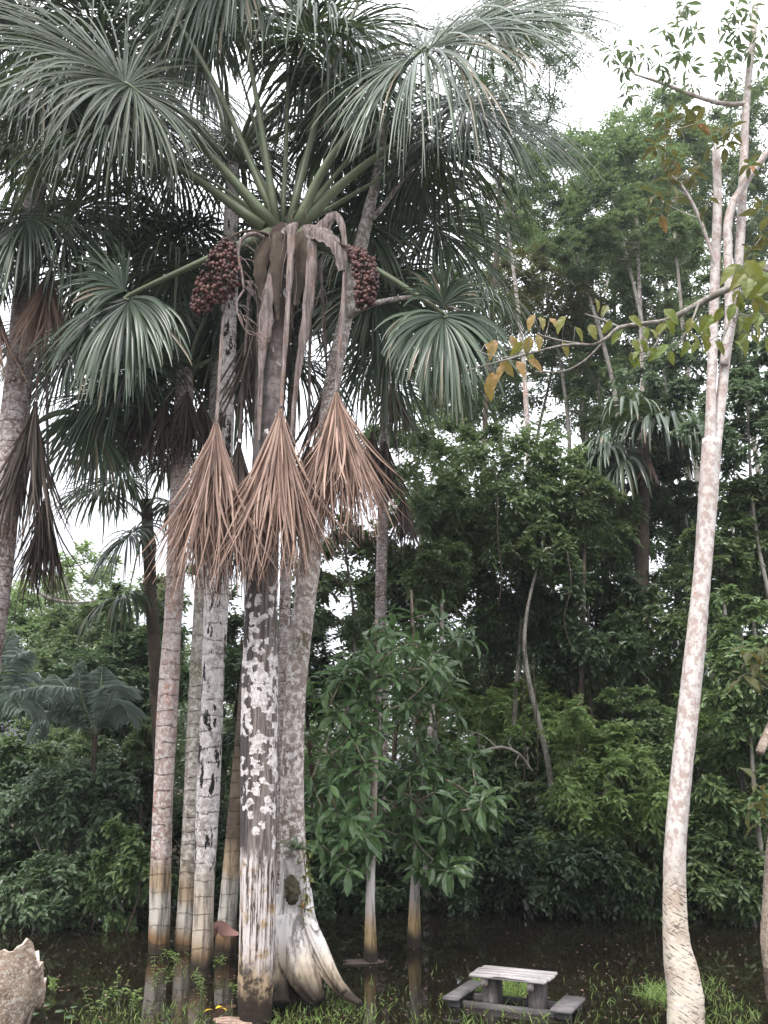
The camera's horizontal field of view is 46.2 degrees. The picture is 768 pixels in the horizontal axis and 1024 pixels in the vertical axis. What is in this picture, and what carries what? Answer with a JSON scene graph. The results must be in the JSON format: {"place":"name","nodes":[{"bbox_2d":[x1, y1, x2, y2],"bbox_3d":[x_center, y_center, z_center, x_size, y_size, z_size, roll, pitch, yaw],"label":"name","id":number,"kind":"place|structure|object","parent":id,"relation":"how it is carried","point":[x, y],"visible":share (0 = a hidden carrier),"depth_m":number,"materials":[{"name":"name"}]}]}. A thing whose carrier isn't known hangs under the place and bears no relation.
{"place":"outdoors","nodes":[
{"label":"outdoors","id":0,"kind":"place"},
{"bbox_2d":[0,897,767,1023],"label":"water","id":1,"kind":"structure","parent":0,"point":[485,937],"depth_m":15.50,"materials":[{"name":"black liquid"}]},
{"bbox_2d":[64,951,760,1023],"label":"grass","id":2,"kind":"structure","parent":1,"relation":"on","point":[650,990],"depth_m":12.78,"materials":[{"name":"plant"}]},
{"bbox_2d":[442,965,585,1020],"bbox_3d":[1.920,7.074,12.986,1.870,0.804,1.156,-7,-17,24],"label":"picnic table","id":3,"kind":"object","parent":1,"relation":"in","point":[491,996],"visible":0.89,"depth_m":12.88,"materials":[{"name":"grey concrete"}]},
{"bbox_2d":[0,0,767,777],"label":"sky","id":4,"kind":"structure","parent":0,"point":[586,106],"materials":[{"name":"white"}]},
{"bbox_2d":[8,929,767,1020],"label":"leaf litter","id":5,"kind":"object","parent":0,"point":[381,972],"visible":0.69,"depth_m":13.99,"materials":[{"name":"brown plant"}]},
{"bbox_2d":[24,780,767,898],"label":"ground","id":6,"kind":"structure","parent":0,"point":[179,852],"depth_m":27.54,"materials":[{"name":"green soil"}]},
{"bbox_2d":[0,938,46,1023],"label":"broken stump","id":7,"kind":"object","parent":6,"relation":"on","point":[22,987],"visible":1,"depth_m":5.32,"materials":[{"name":"beige wood"}]},
{"bbox_2d":[1,592,60,831],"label":"forest tree","id":8,"kind":"object","parent":6,"relation":"on","point":[30,623],"visible":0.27,"depth_m":37.51,"materials":[{"name":"green plant"}]},
{"bbox_2d":[0,646,61,837],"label":"forest tree","id":9,"kind":"object","parent":6,"relation":"on","point":[42,656],"visible":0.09,"depth_m":29.45,"materials":[{"name":"green plant"}]},
{"bbox_2d":[0,748,71,903],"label":"shrub","id":10,"kind":"object","parent":6,"relation":"on","point":[11,846],"visible":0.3,"depth_m":22.17,"materials":[{"name":"green plant"}]},
{"bbox_2d":[0,629,80,728],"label":"feather palm","id":11,"kind":"object","parent":6,"relation":"on","point":[13,701],"visible":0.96,"depth_m":20.42,"materials":[{"name":"green plant"}]},
{"bbox_2d":[0,848,126,934],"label":"shrub","id":12,"kind":"object","parent":6,"relation":"on","point":[43,903],"visible":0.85,"depth_m":19.05,"materials":[{"name":"green plant"}]},
{"bbox_2d":[0,738,142,886],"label":"shrub","id":13,"kind":"object","parent":6,"relation":"on","point":[64,814],"visible":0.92,"depth_m":20.97,"materials":[{"name":"green plant"}]},
{"bbox_2d":[0,714,147,879],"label":"shrub","id":14,"kind":"object","parent":6,"relation":"on","point":[56,747],"visible":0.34,"depth_m":23.84,"materials":[{"name":"green plant"}]},
{"bbox_2d":[10,539,139,654],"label":"forest tree","id":15,"kind":"object","parent":6,"relation":"on","point":[103,593],"visible":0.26,"depth_m":45.35,"materials":[{"name":"green plant"}]},
{"bbox_2d":[25,659,148,913],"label":"feather palm","id":16,"kind":"object","parent":6,"relation":"on","point":[112,691],"visible":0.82,"depth_m":21.80,"materials":[{"name":"green plant"}]},
{"bbox_2d":[22,591,160,679],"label":"forest tree","id":17,"kind":"object","parent":6,"relation":"on","point":[59,621],"visible":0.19,"depth_m":34.93,"materials":[{"name":"green plant"}]},
{"bbox_2d":[0,646,186,857],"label":"forest tree","id":18,"kind":"object","parent":6,"relation":"on","point":[139,678],"visible":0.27,"depth_m":28.06,"materials":[{"name":"green plant"}]},
{"bbox_2d":[50,441,202,918],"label":"fan palm","id":19,"kind":"object","parent":6,"relation":"on","point":[147,513],"visible":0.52,"depth_m":21.98,"materials":[{"name":"green plant"}]},
{"bbox_2d":[78,813,178,931],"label":"shrub","id":20,"kind":"object","parent":6,"relation":"on","point":[128,841],"visible":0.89,"depth_m":18.87,"materials":[{"name":"green plant"}]},
{"bbox_2d":[81,741,181,901],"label":"shrub","id":21,"kind":"object","parent":6,"relation":"on","point":[146,786],"visible":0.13,"depth_m":23.00,"materials":[{"name":"green plant"}]},
{"bbox_2d":[78,612,189,793],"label":"forest tree","id":22,"kind":"object","parent":6,"relation":"on","point":[139,650],"visible":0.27,"depth_m":29.20,"materials":[{"name":"green plant"}]},
{"bbox_2d":[92,563,195,821],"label":"forest tree","id":23,"kind":"object","parent":6,"relation":"on","point":[116,590],"visible":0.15,"depth_m":30.72,"materials":[{"name":"green plant"}]},
{"bbox_2d":[0,0,295,670],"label":"fan palm","id":24,"kind":"object","parent":6,"relation":"on","point":[23,451],"visible":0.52,"depth_m":17.87,"materials":[{"name":"green plant"}]},
{"bbox_2d":[119,715,184,903],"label":"slender tree","id":25,"kind":"object","parent":6,"relation":"on","point":[137,748],"visible":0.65,"depth_m":22.84,"materials":[{"name":"green plant"}]},
{"bbox_2d":[0,203,374,954],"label":"fan palm","id":26,"kind":"object","parent":6,"relation":"on","point":[176,427],"visible":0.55,"depth_m":18.64,"materials":[{"name":"green plant"}]},
{"bbox_2d":[103,264,350,950],"bbox_3d":[-3.594,1.407,20.401,7.152,16.135,5.027,0,-16,0],"label":"fan palm","id":27,"kind":"object","parent":6,"relation":"on","point":[184,927],"visible":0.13,"depth_m":17.89,"materials":[{"name":"grey plant"}]},
{"bbox_2d":[149,751,316,908],"bbox_3d":[-3.960,8.440,22.825,3.866,4.719,3.436,-9,-18,30],"label":"shrub","id":28,"kind":"object","parent":6,"relation":"on","point":[220,846],"visible":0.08,"depth_m":22.16,"materials":[{"name":"green plant"}]},
{"bbox_2d":[0,0,466,976],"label":"fan palm","id":29,"kind":"object","parent":6,"relation":"on","point":[308,76],"visible":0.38,"depth_m":17.17,"materials":[{"name":"green plant"}]},
{"bbox_2d":[160,584,328,840],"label":"forest tree","id":30,"kind":"object","parent":6,"relation":"on","point":[233,659],"visible":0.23,"depth_m":25.46,"materials":[{"name":"green plant"}]},
{"bbox_2d":[98,95,532,956],"bbox_3d":[-1.332,-0.161,19.680,9.549,18.756,6.409,-5,-16,16],"label":"fan palm","id":31,"kind":"object","parent":6,"relation":"on","point":[372,317],"visible":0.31,"depth_m":19.22,"materials":[{"name":"green plant"}]},
{"bbox_2d":[277,598,371,866],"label":"forest tree","id":32,"kind":"object","parent":6,"relation":"on","point":[323,653],"visible":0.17,"depth_m":27.97,"materials":[{"name":"green plant"}]},
{"bbox_2d":[238,225,439,893],"bbox_3d":[-1.938,0.533,22.637,8.191,19.073,5.447,-3,-16,11],"label":"fan palm","id":33,"kind":"object","parent":6,"relation":"on","point":[284,623],"visible":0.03,"depth_m":20.39,"materials":[{"name":"grey plant"}]},
{"bbox_2d":[0,0,693,1023],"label":"fan palm","id":34,"kind":"object","parent":6,"relation":"on","point":[226,506],"visible":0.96,"depth_m":14.29,"materials":[{"name":"green plant"}]},
{"bbox_2d":[213,920,238,936],"bbox_3d":[-2.741,7.164,15.465,0.518,0.263,0.189,0,-16,0],"label":"bracket fungus","id":35,"kind":"object","parent":34,"relation":"attached to","point":[223,928],"visible":0.89,"depth_m":15.45},
{"bbox_2d":[308,863,386,917],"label":"shrub","id":36,"kind":"object","parent":6,"relation":"on","point":[325,902],"visible":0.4,"depth_m":21.01,"materials":[{"name":"green plant"}]},
{"bbox_2d":[291,511,421,813],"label":"forest tree","id":37,"kind":"object","parent":6,"relation":"on","point":[351,628],"visible":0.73,"depth_m":26.34,"materials":[{"name":"green plant"}]},
{"bbox_2d":[272,123,460,1008],"bbox_3d":[-0.161,0.041,14.971,3.199,15.706,0.968,-2,-16,5],"label":"leaning tree","id":38,"kind":"object","parent":6,"relation":"on","point":[304,963],"visible":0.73,"depth_m":13.95,"materials":[{"name":"grey plant"}]},
{"bbox_2d":[284,874,300,905],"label":"moss clump","id":39,"kind":"object","parent":38,"relation":"attached to","point":[292,890],"visible":1,"depth_m":13.31,"materials":[{"name":"green plant"}]},
{"bbox_2d":[296,840,315,930],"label":"climbing plant","id":40,"kind":"object","parent":38,"relation":"attached to","point":[305,895],"visible":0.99,"depth_m":13.30,"materials":[{"name":"green plant"}]},
{"bbox_2d":[304,613,447,963],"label":"sapling","id":41,"kind":"object","parent":6,"relation":"on","point":[361,821],"visible":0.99,"depth_m":16.32,"materials":[{"name":"green plant"}]},
{"bbox_2d":[305,728,447,894],"bbox_3d":[-0.225,8.101,23.313,4.249,5.034,4.030,0,-16,0],"label":"shrub","id":42,"kind":"object","parent":6,"relation":"on","point":[389,863],"visible":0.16,"depth_m":22.35,"materials":[{"name":"green plant"}]},
{"bbox_2d":[0,580,767,832],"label":"wood","id":43,"kind":"object","parent":6,"relation":"on","point":[179,770],"visible":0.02,"depth_m":40.78,"materials":[{"name":"green plant"}]},
{"bbox_2d":[0,765,767,910],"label":"undergrowth","id":44,"kind":"object","parent":6,"relation":"on","point":[174,822],"visible":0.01,"depth_m":22.42,"materials":[{"name":"green plant"}]},
{"bbox_2d":[334,541,474,808],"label":"forest tree","id":45,"kind":"object","parent":6,"relation":"on","point":[397,594],"visible":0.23,"depth_m":31.53,"materials":[{"name":"green plant"}]},
{"bbox_2d":[356,406,476,754],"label":"forest tree","id":46,"kind":"object","parent":6,"relation":"on","point":[402,445],"visible":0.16,"depth_m":31.08,"materials":[{"name":"green plant"}]},
{"bbox_2d":[360,474,498,775],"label":"forest tree","id":47,"kind":"object","parent":6,"relation":"on","point":[461,595],"visible":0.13,"depth_m":27.36,"materials":[{"name":"green plant"}]},
{"bbox_2d":[311,207,556,896],"bbox_3d":[0.244,1.236,25.457,9.724,18.925,8.457,0,-16,0],"label":"fan palm","id":48,"kind":"object","parent":6,"relation":"on","point":[383,451],"visible":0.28,"depth_m":25.51,"materials":[{"name":"green plant"}]},
{"bbox_2d":[353,589,517,948],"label":"sapling","id":49,"kind":"object","parent":6,"relation":"on","point":[478,803],"visible":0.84,"depth_m":17.39,"materials":[{"name":"green plant"}]},
{"bbox_2d":[398,536,474,907],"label":"slender tree","id":50,"kind":"object","parent":6,"relation":"on","point":[436,581],"visible":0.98,"depth_m":23.52,"materials":[{"name":"green plant"}]},
{"bbox_2d":[375,845,502,915],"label":"shrub","id":51,"kind":"object","parent":6,"relation":"on","point":[397,891],"visible":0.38,"depth_m":21.17,"materials":[{"name":"green plant"}]},
{"bbox_2d":[380,738,535,901],"bbox_3d":[1.855,8.191,23.591,4.252,4.416,4.220,0,-16,0],"label":"shrub","id":52,"kind":"object","parent":6,"relation":"on","point":[491,778],"visible":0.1,"depth_m":22.70,"materials":[{"name":"green plant"}]},
{"bbox_2d":[389,467,530,742],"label":"forest tree","id":53,"kind":"object","parent":6,"relation":"on","point":[423,486],"visible":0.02,"depth_m":33.65,"materials":[{"name":"green plant"}]},
{"bbox_2d":[405,322,529,741],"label":"forest tree","id":54,"kind":"object","parent":6,"relation":"on","point":[504,410],"visible":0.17,"depth_m":40.38,"materials":[{"name":"green plant"}]},
{"bbox_2d":[421,685,543,844],"bbox_3d":[2.876,7.703,25.969,3.464,5.496,4.284,7,-17,-25],"label":"shrub","id":55,"kind":"object","parent":6,"relation":"on","point":[452,736],"visible":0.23,"depth_m":26.21,"materials":[{"name":"green plant"}]},
{"bbox_2d":[392,410,610,887],"bbox_3d":[3.320,3.639,25.906,6.863,13.571,6.334,0,-16,0],"label":"forest tree","id":56,"kind":"object","parent":6,"relation":"on","point":[432,517],"visible":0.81,"depth_m":25.91,"materials":[{"name":"green plant"}]},
{"bbox_2d":[421,597,586,842],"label":"forest tree","id":57,"kind":"object","parent":6,"relation":"on","point":[500,681],"visible":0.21,"depth_m":29.56,"materials":[{"name":"green plant"}]},
{"bbox_2d":[464,171,552,734],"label":"slender tree","id":58,"kind":"object","parent":6,"relation":"on","point":[526,234],"visible":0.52,"depth_m":37.28,"materials":[{"name":"green plant"}]},
{"bbox_2d":[438,187,581,723],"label":"forest tree","id":59,"kind":"object","parent":6,"relation":"on","point":[538,241],"visible":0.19,"depth_m":44.41,"materials":[{"name":"green plant"}]},
{"bbox_2d":[471,730,570,898],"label":"shrub","id":60,"kind":"object","parent":6,"relation":"on","point":[523,791],"visible":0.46,"depth_m":23.31,"materials":[{"name":"green plant"}]},
{"bbox_2d":[426,0,622,843],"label":"feathery tree","id":61,"kind":"object","parent":6,"relation":"on","point":[552,100],"visible":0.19,"depth_m":35.24,"materials":[{"name":"green plant"}]},
{"bbox_2d":[468,675,604,856],"bbox_3d":[4.150,7.365,24.350,3.262,5.795,3.400,-10,-19,33],"label":"shrub","id":62,"kind":"object","parent":6,"relation":"on","point":[546,705],"visible":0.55,"depth_m":24.39,"materials":[{"name":"green plant"}]},
{"bbox_2d":[495,522,582,904],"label":"slender tree","id":63,"kind":"object","parent":6,"relation":"on","point":[539,562],"visible":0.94,"depth_m":24.22,"materials":[{"name":"green plant"}]},
{"bbox_2d":[450,549,644,718],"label":"forest tree","id":64,"kind":"object","parent":6,"relation":"on","point":[499,639],"visible":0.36,"depth_m":26.89,"materials":[{"name":"green plant"}]},
{"bbox_2d":[480,240,615,765],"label":"forest tree","id":65,"kind":"object","parent":6,"relation":"on","point":[560,309],"visible":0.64,"depth_m":38.86,"materials":[{"name":"green plant"}]},
{"bbox_2d":[483,320,621,790],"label":"forest tree","id":66,"kind":"object","parent":6,"relation":"on","point":[547,359],"visible":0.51,"depth_m":40.12,"materials":[{"name":"green plant"}]},
{"bbox_2d":[456,779,652,919],"bbox_3d":[4.080,8.321,21.593,4.763,3.760,4.830,14,-21,-42],"label":"shrub","id":67,"kind":"object","parent":6,"relation":"on","point":[556,881],"visible":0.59,"depth_m":20.32,"materials":[{"name":"green plant"}]},
{"bbox_2d":[488,118,653,719],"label":"forest tree","id":68,"kind":"object","parent":6,"relation":"on","point":[555,205],"visible":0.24,"depth_m":46.58,"materials":[{"name":"green plant"}]},
{"bbox_2d":[500,438,656,751],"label":"forest tree","id":69,"kind":"object","parent":6,"relation":"on","point":[622,537],"visible":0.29,"depth_m":26.79,"materials":[{"name":"green plant"}]},
{"bbox_2d":[536,225,629,713],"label":"slender tree","id":70,"kind":"object","parent":6,"relation":"on","point":[579,243],"visible":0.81,"depth_m":37.92,"materials":[{"name":"green plant"}]},
{"bbox_2d":[510,561,661,894],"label":"forest tree","id":71,"kind":"object","parent":6,"relation":"on","point":[559,653],"visible":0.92,"depth_m":24.56,"materials":[{"name":"green plant"}]},
{"bbox_2d":[547,463,628,878],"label":"slender tree","id":72,"kind":"object","parent":6,"relation":"on","point":[598,512],"visible":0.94,"depth_m":25.00,"materials":[{"name":"green plant"}]},
{"bbox_2d":[543,352,639,719],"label":"forest tree","id":73,"kind":"object","parent":6,"relation":"on","point":[587,419],"visible":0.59,"depth_m":38.19,"materials":[{"name":"green plant"}]},
{"bbox_2d":[517,693,669,912],"bbox_3d":[5.362,7.112,21.205,3.795,5.541,3.992,-13,-20,39],"label":"shrub","id":74,"kind":"object","parent":6,"relation":"on","point":[647,802],"visible":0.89,"depth_m":20.66,"materials":[{"name":"green plant"}]},
{"bbox_2d":[538,658,678,756],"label":"forest tree","id":75,"kind":"object","parent":6,"relation":"on","point":[602,712],"visible":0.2,"depth_m":27.70,"materials":[{"name":"green plant"}]},
{"bbox_2d":[523,229,705,716],"bbox_3d":[10.028,-0.247,38.469,8.387,27.199,5.535,0,-16,0],"label":"forest tree","id":76,"kind":"object","parent":6,"relation":"on","point":[619,283],"visible":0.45,"depth_m":39.44,"materials":[{"name":"green plant"}]},
{"bbox_2d":[583,208,658,440],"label":"slender tree","id":77,"kind":"object","parent":6,"relation":"on","point":[608,236],"visible":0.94,"depth_m":36.91,"materials":[{"name":"green plant"}]},
{"bbox_2d":[535,108,711,643],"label":"forest tree","id":78,"kind":"object","parent":6,"relation":"on","point":[619,138],"visible":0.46,"depth_m":44.71,"materials":[{"name":"green plant"}]},
{"bbox_2d":[548,312,703,508],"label":"forest tree","id":79,"kind":"object","parent":6,"relation":"on","point":[631,386],"visible":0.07,"depth_m":44.87,"materials":[{"name":"green plant"}]},
{"bbox_2d":[597,194,672,733],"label":"slender tree","id":80,"kind":"object","parent":6,"relation":"on","point":[640,205],"visible":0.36,"depth_m":37.93,"materials":[{"name":"green plant"}]},
{"bbox_2d":[588,461,694,604],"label":"forest tree","id":81,"kind":"object","parent":6,"relation":"on","point":[660,538],"visible":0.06,"depth_m":34.10,"materials":[{"name":"green plant"}]},
{"bbox_2d":[582,809,707,921],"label":"shrub","id":82,"kind":"object","parent":6,"relation":"on","point":[644,875],"visible":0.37,"depth_m":20.36,"materials":[{"name":"green plant"}]},
{"bbox_2d":[591,561,717,741],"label":"forest tree","id":83,"kind":"object","parent":6,"relation":"on","point":[668,668],"visible":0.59,"depth_m":25.44,"materials":[{"name":"green plant"}]},
{"bbox_2d":[608,341,709,858],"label":"forest tree","id":84,"kind":"object","parent":6,"relation":"on","point":[682,392],"visible":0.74,"depth_m":28.59,"materials":[{"name":"green plant"}]},
{"bbox_2d":[567,392,753,886],"bbox_3d":[8.217,3.822,25.871,5.375,14.587,5.715,0,-16,0],"label":"fan palm","id":85,"kind":"object","parent":6,"relation":"on","point":[612,449],"visible":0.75,"depth_m":26.55,"materials":[{"name":"green plant"}]},
{"bbox_2d":[593,684,736,878],"bbox_3d":[7.014,7.176,22.178,3.558,5.778,3.258,0,-16,0],"label":"shrub","id":86,"kind":"object","parent":6,"relation":"on","point":[649,733],"visible":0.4,"depth_m":22.07,"materials":[{"name":"green plant"}]},
{"bbox_2d":[620,215,723,591],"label":"forest tree","id":87,"kind":"object","parent":6,"relation":"on","point":[686,288],"visible":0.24,"depth_m":41.83,"materials":[{"name":"green plant"}]},
{"bbox_2d":[630,445,719,850],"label":"forest tree","id":88,"kind":"object","parent":6,"relation":"on","point":[673,514],"visible":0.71,"depth_m":27.59,"materials":[{"name":"green plant"}]},
{"bbox_2d":[599,82,755,676],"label":"forest tree","id":89,"kind":"object","parent":6,"relation":"on","point":[646,118],"visible":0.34,"depth_m":48.56,"materials":[{"name":"green plant"}]},
{"bbox_2d":[639,209,718,740],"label":"slender tree","id":90,"kind":"object","parent":6,"relation":"on","point":[675,249],"visible":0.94,"depth_m":35.72,"materials":[{"name":"green plant"}]},
{"bbox_2d":[598,0,767,1023],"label":"forked tree","id":91,"kind":"object","parent":6,"relation":"on","point":[685,998],"visible":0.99,"depth_m":14.34,"materials":[{"name":"white plant"}]},
{"bbox_2d":[465,260,767,401],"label":"overhanging branch","id":92,"kind":"object","parent":91,"relation":"attached to","point":[748,275],"visible":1,"depth_m":9.91,"materials":[{"name":"green plant"}]},
{"bbox_2d":[639,785,767,919],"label":"shrub","id":93,"kind":"object","parent":6,"relation":"on","point":[700,866],"visible":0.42,"depth_m":20.18,"materials":[{"name":"green plant"}]},
{"bbox_2d":[653,682,759,854],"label":"shrub","id":94,"kind":"object","parent":6,"relation":"on","point":[702,721],"visible":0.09,"depth_m":22.52,"materials":[{"name":"green plant"}]},
{"bbox_2d":[653,552,767,839],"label":"forest tree","id":95,"kind":"object","parent":6,"relation":"on","point":[678,594],"visible":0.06,"depth_m":28.62,"materials":[{"name":"green plant"}]},
{"bbox_2d":[669,520,755,836],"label":"slender tree","id":96,"kind":"object","parent":6,"relation":"on","point":[729,551],"visible":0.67,"depth_m":22.39,"materials":[{"name":"green plant"}]},
{"bbox_2d":[663,246,767,381],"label":"forest tree","id":97,"kind":"object","parent":6,"relation":"on","point":[736,361],"visible":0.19,"depth_m":33.93,"materials":[{"name":"green plant"}]},
{"bbox_2d":[668,336,767,596],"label":"forest tree","id":98,"kind":"object","parent":6,"relation":"on","point":[744,396],"visible":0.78,"depth_m":23.44,"materials":[{"name":"green plant"}]},
{"bbox_2d":[672,70,767,486],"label":"forest tree","id":99,"kind":"object","parent":6,"relation":"on","point":[759,189],"visible":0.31,"depth_m":50.59,"materials":[{"name":"green plant"}]},
{"bbox_2d":[690,731,767,875],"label":"shrub","id":100,"kind":"object","parent":6,"relation":"on","point":[717,791],"visible":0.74,"depth_m":20.32,"materials":[{"name":"green plant"}]},
{"bbox_2d":[694,838,766,927],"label":"shrub","id":101,"kind":"object","parent":6,"relation":"on","point":[744,905],"visible":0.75,"depth_m":19.23,"materials":[{"name":"green plant"}]},
{"bbox_2d":[699,583,767,858],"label":"forest tree","id":102,"kind":"object","parent":6,"relation":"on","point":[740,703],"visible":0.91,"depth_m":20.31,"materials":[{"name":"green plant"}]},
{"bbox_2d":[712,478,767,653],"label":"forest tree","id":103,"kind":"object","parent":6,"relation":"on","point":[734,524],"visible":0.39,"depth_m":23.07,"materials":[{"name":"green plant"}]},
{"bbox_2d":[719,473,767,599],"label":"slender tree","id":104,"kind":"object","parent":6,"relation":"on","point":[761,510],"visible":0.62,"depth_m":23.07,"materials":[{"name":"green plant"}]},
{"bbox_2d":[728,644,767,967],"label":"curved tree","id":105,"kind":"object","parent":6,"relation":"on","point":[754,669],"visible":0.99,"depth_m":15.79,"materials":[{"name":"green plant"}]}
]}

